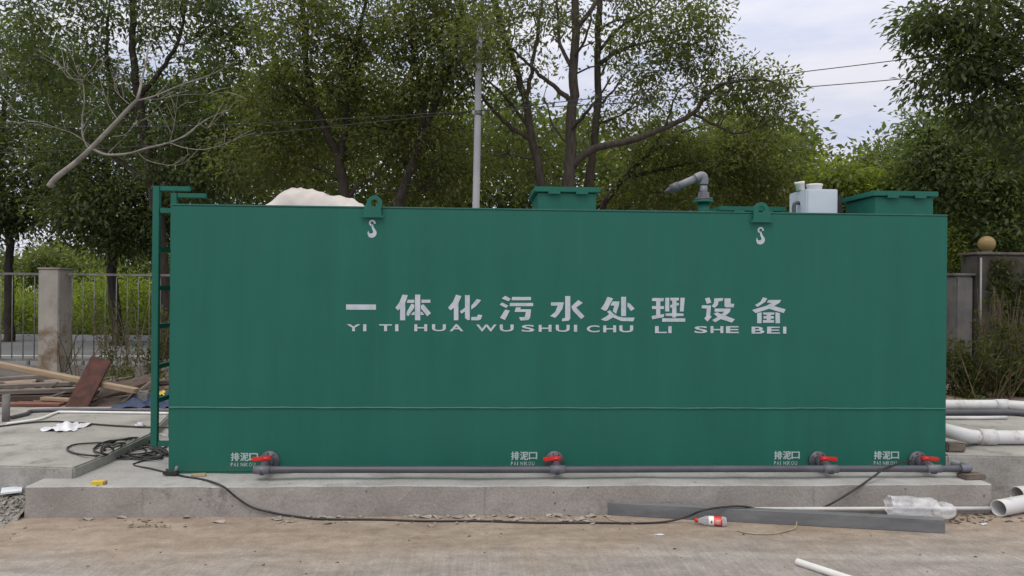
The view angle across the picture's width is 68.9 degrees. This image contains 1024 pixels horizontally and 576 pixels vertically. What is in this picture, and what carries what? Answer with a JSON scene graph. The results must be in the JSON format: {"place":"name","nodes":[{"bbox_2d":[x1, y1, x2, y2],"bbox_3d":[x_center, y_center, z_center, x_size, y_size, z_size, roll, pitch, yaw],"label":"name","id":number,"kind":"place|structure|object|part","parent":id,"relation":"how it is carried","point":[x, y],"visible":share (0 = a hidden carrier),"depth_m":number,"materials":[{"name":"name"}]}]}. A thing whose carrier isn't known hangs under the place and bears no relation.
{"place":"outdoors","nodes":[
{"label":"outdoors","id":0,"kind":"place"},
{"bbox_2d":[1,340,150,364],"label":"road","id":1,"kind":"structure","parent":0,"point":[29,348],"depth_m":18.64,"materials":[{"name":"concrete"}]},
{"bbox_2d":[1,355,37,355],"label":"road markings","id":2,"kind":"object","parent":1,"relation":"on","point":[18,355],"depth_m":17.27,"materials":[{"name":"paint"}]},
{"bbox_2d":[1,293,150,334],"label":"terrain","id":3,"kind":"structure","parent":0,"point":[26,332],"depth_m":24.92,"materials":[{"name":"green plant"}]},
{"bbox_2d":[0,229,169,298],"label":"hedge","id":4,"kind":"object","parent":3,"relation":"on","point":[146,268],"visible":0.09,"depth_m":40.90,"materials":[{"name":"green plant"}]},
{"bbox_2d":[146,53,1023,285],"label":"woodland","id":5,"kind":"object","parent":3,"relation":"on","point":[603,169],"visible":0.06,"depth_m":22.24,"materials":[{"name":"green plant"}]},
{"bbox_2d":[91,480,106,484],"bbox_3d":[-2.970,1.400,5.371,0.094,0.026,0.055,1,0,-10],"label":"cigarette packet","id":6,"kind":"object","parent":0,"point":[98,482],"visible":1,"depth_m":5.35},
{"bbox_2d":[4,2,255,187],"bbox_3d":[-5.609,-2.900,10.975,3.804,2.942,1.044,1,0,-3],"label":"bare branch","id":7,"kind":"object","parent":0,"point":[54,179],"visible":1,"depth_m":10.79,"materials":[{"name":"brown plant"}]},
{"bbox_2d":[0,289,1023,575],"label":"ground","id":8,"kind":"structure","parent":0,"point":[228,547],"depth_m":4.76,"materials":[{"name":"beige soil"}]},
{"bbox_2d":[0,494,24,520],"bbox_3d":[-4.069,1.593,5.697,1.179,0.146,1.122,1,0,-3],"label":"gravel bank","id":9,"kind":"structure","parent":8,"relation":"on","point":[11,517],"depth_m":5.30,"materials":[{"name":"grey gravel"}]},
{"bbox_2d":[0,490,24,526],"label":"gravel","id":10,"kind":"structure","parent":9,"relation":"on","point":[16,496],"depth_m":5.35,"materials":[{"name":"grey gravel"}]},
{"bbox_2d":[0,487,21,494],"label":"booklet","id":11,"kind":"object","parent":10,"relation":"on","point":[7,490],"visible":1,"depth_m":5.46,"materials":[{"name":"paper"}]},
{"bbox_2d":[0,273,38,376],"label":"iron fence","id":12,"kind":"object","parent":8,"relation":"on","point":[4,372],"visible":0.73,"depth_m":13.43,"materials":[{"name":"metal"}]},
{"bbox_2d":[0,4,110,341],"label":"broadleaf tree","id":13,"kind":"object","parent":8,"relation":"on","point":[10,217],"visible":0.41,"depth_m":21.21,"materials":[{"name":"green plant"}]},
{"bbox_2d":[37,267,73,372],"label":"fence pillar","id":14,"kind":"structure","parent":8,"relation":"on","point":[54,299],"depth_m":13.23,"materials":[{"name":"grey concrete"}]},
{"bbox_2d":[3,238,125,288],"bbox_3d":[-20.268,-0.335,34.229,4.924,3.851,3.885,1,0,-3],"label":"bush","id":15,"kind":"object","parent":8,"relation":"on","point":[56,259],"visible":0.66,"depth_m":33.48,"materials":[{"name":"green plant"}]},
{"bbox_2d":[53,311,90,380],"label":"dead branch","id":16,"kind":"object","parent":8,"relation":"on","point":[70,352],"visible":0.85,"depth_m":12.97,"materials":[{"name":"brown plant"}]},
{"bbox_2d":[0,256,151,335],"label":"undergrowth","id":17,"kind":"object","parent":8,"relation":"on","point":[77,305],"visible":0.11,"depth_m":24.35,"materials":[{"name":"green plant"}]},
{"bbox_2d":[1,334,150,340],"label":"kerb","id":18,"kind":"structure","parent":8,"relation":"on","point":[78,337],"depth_m":22.17,"materials":[{"name":"stone"}]},
{"bbox_2d":[0,380,164,388],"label":"rubble","id":19,"kind":"object","parent":8,"relation":"on","point":[50,381],"visible":0.03,"depth_m":10.49,"materials":[{"name":"brown wood"}]},
{"bbox_2d":[0,373,65,380],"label":"timber plank","id":20,"kind":"object","parent":19,"relation":"on","point":[20,377],"visible":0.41,"depth_m":9.79,"materials":[{"name":"brown wood"}]},
{"bbox_2d":[0,381,75,388],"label":"timber plank","id":21,"kind":"object","parent":19,"relation":"on","point":[32,385],"visible":0.79,"depth_m":9.12,"materials":[{"name":"brown wood"}]},
{"bbox_2d":[0,407,168,491],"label":"concrete platform","id":22,"kind":"structure","parent":8,"relation":"on","point":[31,453],"depth_m":6.39,"materials":[{"name":"grey concrete"}]},
{"bbox_2d":[2,394,9,421],"bbox_3d":[-4.993,1.185,7.368,0.070,0.262,0.070,1,0,-3],"label":"pipe stub","id":23,"kind":"object","parent":22,"relation":"on","point":[5,407],"visible":1,"depth_m":7.34,"materials":[{"name":"plastic"}]},
{"bbox_2d":[40,421,90,431],"bbox_3d":[-4.200,1.283,7.039,0.341,0.070,0.424,1,0,-3],"label":"plastic bag","id":24,"kind":"object","parent":22,"relation":"on","point":[67,426],"visible":1,"depth_m":6.97,"materials":[{"name":"white plastic"}]},
{"bbox_2d":[0,421,167,427],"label":"power cable","id":25,"kind":"object","parent":22,"relation":"on","point":[79,423],"visible":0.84,"depth_m":7.16,"materials":[{"name":"black rubber"}]},
{"bbox_2d":[6,411,168,424],"bbox_3d":[-4.219,1.309,7.534,1.306,0.028,0.719,1,0,-3],"label":"conduit","id":26,"kind":"object","parent":22,"relation":"on","point":[90,412],"visible":0.94,"depth_m":7.83,"materials":[{"name":"white plastic"}]},
{"bbox_2d":[10,408,168,419],"bbox_3d":[-4.358,1.302,7.891,1.541,0.040,0.433,1,0,-18],"label":"drain pipe","id":27,"kind":"object","parent":22,"relation":"on","point":[27,412],"visible":0.82,"depth_m":7.93,"materials":[{"name":"grey plastic"}]},
{"bbox_2d":[111,391,168,408],"bbox_3d":[-3.998,1.255,8.412,0.832,0.174,0.482,1,0,-3],"label":"tarpaulin","id":28,"kind":"object","parent":22,"relation":"on","point":[136,402],"visible":0.47,"depth_m":8.25,"materials":[{"name":"blue plastic"}]},
{"bbox_2d":[137,391,149,401],"bbox_3d":[-4.196,1.239,8.504,0.127,0.136,0.107,1,0,-17],"label":"concrete block","id":29,"kind":"object","parent":28,"relation":"on","point":[143,396],"depth_m":8.46,"materials":[{"name":"concrete"}]},
{"bbox_2d":[135,421,145,425],"bbox_3d":[-3.547,1.297,7.125,0.099,0.055,0.100,1,0,-3],"label":"plastic scrap","id":30,"kind":"object","parent":22,"relation":"on","point":[140,424],"visible":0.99,"depth_m":7.12,"materials":[{"name":"white plastic"}]},
{"bbox_2d":[14,372,168,406],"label":"splinters","id":31,"kind":"object","parent":8,"relation":"on","point":[132,393],"visible":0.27,"depth_m":9.09,"materials":[{"name":"brown wood"}]},
{"bbox_2d":[0,401,63,406],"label":"timber plank","id":32,"kind":"object","parent":31,"relation":"on","point":[22,406],"visible":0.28,"depth_m":8.81,"materials":[{"name":"brown wood"}]},
{"bbox_2d":[0,393,71,401],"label":"timber plank","id":33,"kind":"object","parent":32,"relation":"on","point":[25,397],"visible":0.45,"depth_m":8.86,"materials":[{"name":"brown wood"}]},
{"bbox_2d":[0,387,74,394],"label":"timber plank","id":34,"kind":"object","parent":33,"relation":"on","point":[35,391],"visible":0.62,"depth_m":8.91,"materials":[{"name":"brown wood"}]},
{"bbox_2d":[10,401,66,405],"bbox_3d":[-5.449,1.333,8.600,0.602,0.030,0.220,0,0,0],"label":"timber plank","id":35,"kind":"object","parent":31,"relation":"on","point":[36,403],"visible":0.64,"depth_m":8.52,"materials":[{"name":"brown wood"}]},
{"bbox_2d":[40,396,68,401],"bbox_3d":[-5.222,1.291,8.650,0.503,0.040,0.080,1,0,12],"label":"timber plank","id":36,"kind":"object","parent":35,"relation":"on","point":[56,399],"visible":0.58,"depth_m":8.63,"materials":[{"name":"beige wood"}]},
{"bbox_2d":[0,361,138,392],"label":"timber plank","id":37,"kind":"object","parent":31,"relation":"on","point":[64,377],"visible":0.72,"depth_m":8.71,"materials":[{"name":"brown wood"}]},
{"bbox_2d":[65,356,111,406],"bbox_3d":[-4.857,1.085,8.568,0.260,0.580,0.468,1,0,7],"label":"rusty board","id":38,"kind":"object","parent":37,"relation":"on","point":[89,382],"visible":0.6,"depth_m":8.57,"materials":[{"name":"brown metal"}]},
{"bbox_2d":[92,394,130,400],"bbox_3d":[-4.730,1.301,8.800,0.600,0.040,0.120,-6,0,0],"label":"timber plank","id":39,"kind":"object","parent":31,"relation":"on","point":[111,397],"visible":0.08,"depth_m":8.74,"materials":[{"name":"brown wood"}]},
{"bbox_2d":[90,375,150,406],"bbox_3d":[-4.651,1.229,8.825,0.939,0.312,0.795,1,0,-3],"label":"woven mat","id":40,"kind":"object","parent":31,"relation":"on","point":[108,401],"visible":0.44,"depth_m":8.86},
{"bbox_2d":[91,382,146,402],"bbox_3d":[-4.632,1.246,8.800,0.624,0.050,0.050,-20,7,-19],"label":"timber plank","id":41,"kind":"object","parent":40,"relation":"on","point":[139,386],"visible":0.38,"depth_m":8.78,"materials":[{"name":"brown wood"}]},
{"bbox_2d":[121,381,150,402],"bbox_3d":[-4.388,1.232,8.700,0.523,0.040,0.050,-39,17,-23],"label":"timber plank","id":42,"kind":"object","parent":31,"relation":"on","point":[145,386],"visible":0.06,"depth_m":8.72,"materials":[{"name":"wood"}]},
{"bbox_2d":[112,380,168,384],"bbox_3d":[-4.812,1.196,9.350,1.259,0.050,0.120,-2,0,5],"label":"timber plank","id":43,"kind":"object","parent":31,"relation":"on","point":[163,382],"depth_m":9.25,"materials":[{"name":"brown wood"}]},
{"bbox_2d":[65,319,130,384],"bbox_3d":[-6.979,1.045,12.429,0.857,1.126,1.067,0,0,25],"label":"weed bush","id":44,"kind":"object","parent":8,"relation":"on","point":[105,335],"visible":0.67,"depth_m":12.35,"materials":[{"name":"green plant"}]},
{"bbox_2d":[0,38,230,345],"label":"broadleaf tree","id":45,"kind":"object","parent":8,"relation":"on","point":[96,212],"visible":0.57,"depth_m":19.57,"materials":[{"name":"green plant"}]},
{"bbox_2d":[63,273,169,376],"bbox_3d":[-6.151,0.681,13.569,3.798,1.863,0.200,1,0,-3],"label":"iron fence","id":46,"kind":"object","parent":8,"relation":"on","point":[83,367],"visible":0.27,"depth_m":13.49,"materials":[{"name":"metal"}]},
{"bbox_2d":[82,287,151,381],"bbox_3d":[-6.655,0.795,12.634,1.068,1.634,1.202,1,0,-3],"label":"weed bush","id":47,"kind":"object","parent":8,"relation":"on","point":[110,357],"visible":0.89,"depth_m":12.52,"materials":[{"name":"green plant"}]},
{"bbox_2d":[102,356,168,381],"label":"weed bush","id":48,"kind":"object","parent":8,"relation":"on","point":[128,372],"visible":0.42,"depth_m":11.47,"materials":[{"name":"green plant"}]},
{"bbox_2d":[0,0,291,361],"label":"broadleaf tree","id":49,"kind":"object","parent":8,"relation":"on","point":[190,175],"visible":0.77,"depth_m":14.63,"materials":[{"name":"green plant"}]},
{"bbox_2d":[124,304,169,377],"bbox_3d":[-5.856,0.941,12.105,0.802,1.355,0.622,1,0,-35],"label":"weed bush","id":50,"kind":"object","parent":8,"relation":"on","point":[162,358],"visible":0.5,"depth_m":12.13,"materials":[{"name":"green plant"}]},
{"bbox_2d":[186,0,428,201],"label":"camphor tree","id":51,"kind":"object","parent":8,"relation":"on","point":[284,166],"visible":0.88,"depth_m":13.01,"materials":[{"name":"green plant"}]},
{"bbox_2d":[328,0,504,207],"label":"camphor tree","id":52,"kind":"object","parent":8,"relation":"on","point":[419,94],"visible":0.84,"depth_m":12.76,"materials":[{"name":"green plant"}]},
{"bbox_2d":[472,27,484,207],"bbox_3d":[-0.537,-1.165,11.402,0.217,5.652,0.150,1,0,-3],"label":"utility pole","id":53,"kind":"object","parent":8,"relation":"on","point":[477,150],"visible":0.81,"depth_m":11.36,"materials":[{"name":"concrete"}]},
{"bbox_2d":[0,66,1023,127],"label":"overhead wire","id":54,"kind":"object","parent":53,"relation":"attached to","point":[471,111],"visible":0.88,"depth_m":11.34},
{"bbox_2d":[3,43,1020,152],"bbox_3d":[-0.369,-2.908,11.419,17.446,1.626,0.135,1,0,5],"label":"overhead wire","id":55,"kind":"object","parent":53,"relation":"attached to","point":[487,109],"visible":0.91,"depth_m":11.33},
{"bbox_2d":[399,0,587,201],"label":"camphor tree","id":56,"kind":"object","parent":8,"relation":"on","point":[490,42],"visible":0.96,"depth_m":12.85,"materials":[{"name":"green plant"}]},
{"bbox_2d":[2,513,990,575],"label":"rubble","id":57,"kind":"object","parent":8,"relation":"on","point":[456,516],"visible":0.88,"depth_m":5.34,"materials":[{"name":"stone"}]},
{"bbox_2d":[24,485,991,517],"bbox_3d":[-0.007,1.561,6.936,7.082,0.237,3.033,1,0,-3],"label":"concrete pad","id":58,"kind":"object","parent":8,"relation":"on","point":[72,502],"visible":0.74,"depth_m":5.43,"materials":[{"name":"grey concrete"}]},
{"bbox_2d":[25,425,990,487],"bbox_3d":[-0.006,1.446,6.942,7.082,0.019,3.021,1,0,-3],"label":"concrete pad surface","id":59,"kind":"object","parent":58,"relation":"on","point":[118,473],"visible":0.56,"depth_m":5.63,"materials":[{"name":"grey concrete"}]},
{"bbox_2d":[66,437,168,471],"bbox_3d":[-3.280,1.353,6.221,0.762,0.138,1.420,1,0,-26],"label":"power cable","id":60,"kind":"object","parent":59,"relation":"on","point":[157,449],"visible":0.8,"depth_m":6.23,"materials":[{"name":"black rubber"}]},
{"bbox_2d":[163,466,179,474],"bbox_3d":[-2.580,1.379,5.653,0.110,0.063,0.050,1,0,-3],"label":"cable clamp","id":61,"kind":"object","parent":59,"relation":"on","point":[175,472],"visible":1,"depth_m":5.63,"materials":[{"name":"grey metal"}]},
{"bbox_2d":[191,473,205,476],"bbox_3d":[-2.367,1.411,5.636,0.100,0.018,0.050,1,0,-14],"label":"paper card","id":62,"kind":"object","parent":59,"relation":"on","point":[198,474],"visible":1,"depth_m":5.62,"materials":[{"name":"paper"}]},
{"bbox_2d":[150,186,947,473],"bbox_3d":[0.352,0.299,6.855,6.510,2.306,2.030,1,0,-3],"label":"sewage tank","id":63,"kind":"object","parent":59,"relation":"on","point":[573,326],"visible":1,"depth_m":5.87,"materials":[{"name":"green metal"}]},
{"bbox_2d":[266,187,363,205],"bbox_3d":[-1.708,-0.760,6.523,0.894,0.238,0.700,1,0,-3],"label":"sand pile","id":64,"kind":"object","parent":63,"relation":"on","point":[301,196],"visible":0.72,"depth_m":6.25,"materials":[{"name":"beige sand"}]},
{"bbox_2d":[664,171,712,210],"bbox_3d":[1.532,-0.805,6.476,0.426,0.416,0.164,1,0,-3],"label":"vent pipe","id":65,"kind":"object","parent":63,"relation":"on","point":[703,200],"visible":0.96,"depth_m":6.45,"materials":[{"name":"grey plastic"}]},
{"bbox_2d":[789,189,837,212],"bbox_3d":[2.700,-0.738,6.777,0.352,0.275,0.370,1,0,-3],"label":"control cabinet","id":66,"kind":"object","parent":63,"relation":"on","point":[814,201],"visible":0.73,"depth_m":6.60,"materials":[{"name":"metal"}]},
{"bbox_2d":[794,181,804,190],"bbox_3d":[2.603,-0.923,6.754,0.092,0.090,0.088,1,0,-3],"label":"plastic tub","id":67,"kind":"object","parent":66,"relation":"on","point":[800,185],"visible":0.99,"depth_m":6.72,"materials":[{"name":"white plastic"}]},
{"bbox_2d":[806,183,822,188],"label":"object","id":68,"kind":"object","parent":66,"relation":"on","point":[815,186],"visible":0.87,"depth_m":6.71,"materials":[{"name":"white plastic"}]},
{"bbox_3d":[2.742,-0.740,6.599,0.260,0.247,0.010,1,0,-3],"label":"door","id":69,"kind":"part","parent":66,"relation":"part of","materials":[{"name":"metal"}]},
{"bbox_2d":[837,197,841,212],"bbox_3d":[2.931,-0.711,6.763,0.070,0.225,0.100,1,0,-3],"label":"junction box","id":70,"kind":"object","parent":63,"relation":"on","point":[839,204],"visible":0.21,"depth_m":6.71,"materials":[{"name":"grey metal"}]},
{"bbox_2d":[252,450,971,474],"bbox_3d":[0.781,1.359,6.413,5.554,0.161,1.555,1,0,-3],"label":"drain pipe","id":71,"kind":"object","parent":59,"relation":"on","point":[269,460],"visible":0.99,"depth_m":5.67,"materials":[{"name":"grey plastic"}]},
{"bbox_2d":[956,471,985,479],"bbox_3d":[3.552,1.454,5.777,0.179,0.044,0.107,1,0,-11],"label":"brick","id":72,"kind":"object","parent":59,"relation":"on","point":[974,475],"visible":1,"depth_m":5.74,"materials":[{"name":"brown brick"}]},
{"bbox_2d":[4,513,1023,573],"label":"litter","id":73,"kind":"object","parent":8,"relation":"on","point":[962,519],"visible":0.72,"depth_m":5.38,"materials":[{"name":"plant"}]},
{"bbox_2d":[165,460,911,523],"bbox_3d":[0.247,1.494,5.552,5.878,0.333,0.664,1,0,-1],"label":"power cable","id":74,"kind":"object","parent":8,"relation":"on","point":[532,522],"visible":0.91,"depth_m":5.29,"materials":[{"name":"black rubber"}]},
{"bbox_2d":[557,0,703,186],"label":"camphor tree","id":75,"kind":"object","parent":8,"relation":"on","point":[596,118],"visible":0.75,"depth_m":13.49,"materials":[{"name":"green plant"}]},
{"bbox_2d":[472,0,819,186],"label":"camphor tree","id":76,"kind":"object","parent":8,"relation":"on","point":[572,160],"visible":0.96,"depth_m":12.57,"materials":[{"name":"green plant"}]},
{"bbox_2d":[694,516,726,525],"bbox_3d":[1.397,1.638,5.253,0.217,0.068,0.069,1,0,9],"label":"drink bottle","id":77,"kind":"object","parent":8,"relation":"on","point":[714,520],"visible":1,"depth_m":5.22,"materials":[{"name":"red plastic"}]},
{"bbox_2d":[595,102,826,211],"bbox_3d":[4.042,-1.030,15.303,4.949,5.581,3.469,1,0,-3],"label":"camphor tree","id":78,"kind":"object","parent":8,"relation":"on","point":[737,156],"visible":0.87,"depth_m":14.91,"materials":[{"name":"green plant"}]},
{"bbox_2d":[737,521,796,534],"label":"dry stalk","id":79,"kind":"object","parent":8,"relation":"on","point":[769,533],"visible":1,"depth_m":5.08,"materials":[{"name":"plant"}]},
{"bbox_2d":[608,502,944,532],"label":"steel beam","id":80,"kind":"structure","parent":8,"relation":"on","point":[833,519],"depth_m":5.28,"materials":[{"name":"grey metal"}]},
{"bbox_2d":[795,558,850,575],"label":"conduit","id":81,"kind":"object","parent":8,"relation":"on","point":[815,567],"visible":1,"depth_m":4.38,"materials":[{"name":"white plastic"}]},
{"bbox_2d":[814,126,916,206],"bbox_3d":[11.762,-1.704,24.080,5.413,7.114,4.522,1,0,-3],"label":"broadleaf tree","id":82,"kind":"object","parent":8,"relation":"on","point":[869,149],"visible":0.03,"depth_m":23.73,"materials":[{"name":"green plant"}]},
{"bbox_2d":[783,143,956,212],"bbox_3d":[7.333,-0.618,16.015,3.945,4.818,2.954,1,0,-3],"label":"shrub","id":83,"kind":"object","parent":8,"relation":"on","point":[844,183],"visible":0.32,"depth_m":15.48,"materials":[{"name":"green plant"}]},
{"bbox_2d":[755,506,991,510],"bbox_3d":[2.617,1.633,5.524,1.908,0.028,0.026,1,0,-3],"label":"conduit","id":84,"kind":"object","parent":8,"relation":"on","point":[886,508],"visible":0.66,"depth_m":5.52,"materials":[{"name":"white plastic"}]},
{"bbox_2d":[883,495,955,518],"bbox_3d":[2.950,1.578,5.373,0.473,0.166,0.159,1,0,2],"label":"plastic wrap","id":85,"kind":"object","parent":8,"relation":"on","point":[920,506],"visible":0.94,"depth_m":5.33,"materials":[{"name":"white"}]},
{"bbox_2d":[860,95,1023,266],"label":"broadleaf tree","id":86,"kind":"object","parent":8,"relation":"on","point":[999,204],"visible":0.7,"depth_m":14.45,"materials":[{"name":"green plant"}]},
{"bbox_2d":[870,0,1023,182],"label":"broadleaf tree","id":87,"kind":"object","parent":8,"relation":"on","point":[978,71],"visible":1,"depth_m":10.50,"materials":[{"name":"green plant"}]},
{"bbox_2d":[934,212,979,272],"bbox_3d":[8.425,0.166,14.308,1.076,3.271,1.119,1,0,-3],"label":"shrub","id":88,"kind":"object","parent":8,"relation":"on","point":[953,247],"visible":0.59,"depth_m":14.21,"materials":[{"name":"green plant"}]},
{"bbox_2d":[946,390,1000,399],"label":"weed bush","id":89,"kind":"object","parent":8,"relation":"on","point":[983,398],"visible":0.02,"depth_m":9.54,"materials":[{"name":"green plant"}]},
{"bbox_2d":[946,330,1020,399],"bbox_3d":[7.132,1.232,11.955,1.472,1.138,1.158,1,0,-3],"label":"weed bush","id":90,"kind":"object","parent":8,"relation":"on","point":[964,386],"visible":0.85,"depth_m":11.73,"materials":[{"name":"green plant"}]},
{"bbox_2d":[945,415,1023,499],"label":"concrete platform","id":91,"kind":"structure","parent":8,"relation":"on","point":[1000,467],"depth_m":5.99,"materials":[{"name":"grey concrete"}]},
{"bbox_2d":[945,441,965,451],"bbox_3d":[3.627,1.302,6.139,0.156,0.075,0.113,1,0,4],"label":"brick","id":92,"kind":"object","parent":91,"relation":"on","point":[953,446],"visible":0.77,"depth_m":6.09,"materials":[{"name":"brown brick"}]},
{"bbox_2d":[946,416,1007,419],"bbox_3d":[4.588,1.333,7.667,1.041,0.035,0.048,1,0,-4],"label":"conduit","id":93,"kind":"object","parent":91,"relation":"on","point":[973,417],"visible":0.6,"depth_m":7.66,"materials":[{"name":"white plastic"}]},
{"bbox_2d":[946,399,1023,410],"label":"drain pipe","id":94,"kind":"object","parent":91,"relation":"on","point":[986,404],"visible":0.71,"depth_m":8.25,"materials":[{"name":"white plastic"}]},
{"bbox_2d":[946,423,1023,444],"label":"drain pipe","id":95,"kind":"object","parent":91,"relation":"on","point":[981,436],"visible":0.6,"depth_m":6.35,"materials":[{"name":"white plastic"}]},
{"bbox_2d":[946,409,1023,415],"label":"drain pipe","id":96,"kind":"object","parent":91,"relation":"on","point":[985,412],"visible":0.78,"depth_m":7.92,"materials":[{"name":"grey plastic"}]},
{"bbox_2d":[946,252,1023,384],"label":"boundary wall","id":97,"kind":"structure","parent":8,"relation":"on","point":[964,297],"depth_m":13.42,"materials":[{"name":"stone"}]},
{"bbox_2d":[977,236,995,251],"bbox_3d":[8.660,-0.798,13.623,0.290,0.301,0.290,1,0,-3],"label":"ornamental ball","id":98,"kind":"object","parent":97,"relation":"on","point":[986,243],"visible":0.95,"depth_m":13.53,"materials":[{"name":"stone"}]},
{"bbox_2d":[986,255,1023,337],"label":"creeper","id":99,"kind":"object","parent":97,"relation":"attached to","point":[1002,274],"visible":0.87,"depth_m":13.31,"materials":[{"name":"green plant"}]},
{"bbox_2d":[949,342,1023,399],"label":"reed clump","id":100,"kind":"object","parent":8,"relation":"on","point":[1005,387],"visible":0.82,"depth_m":11.66,"materials":[{"name":"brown plant"}]},
{"bbox_2d":[969,286,1023,391],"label":"reed clump","id":101,"kind":"object","parent":8,"relation":"on","point":[983,330],"visible":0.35,"depth_m":12.43,"materials":[{"name":"green plant"}]},
{"bbox_2d":[972,308,1023,396],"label":"weed bush","id":102,"kind":"object","parent":8,"relation":"on","point":[1018,342],"visible":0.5,"depth_m":11.98,"materials":[{"name":"green plant"}]},
{"bbox_2d":[990,495,1023,516],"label":"pipe offcut","id":103,"kind":"object","parent":8,"relation":"on","point":[1007,506],"visible":1,"depth_m":5.55,"materials":[{"name":"white plastic"}]},
{"bbox_2d":[1010,486,1023,496],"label":"pipe offcut","id":104,"kind":"object","parent":8,"relation":"on","point":[1021,488],"visible":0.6,"depth_m":5.90,"materials":[{"name":"white plastic"}]},
{"bbox_2d":[0,0,1023,286],"label":"sky","id":105,"kind":"structure","parent":0,"point":[815,34],"materials":[{"name":"white"}]}
]}

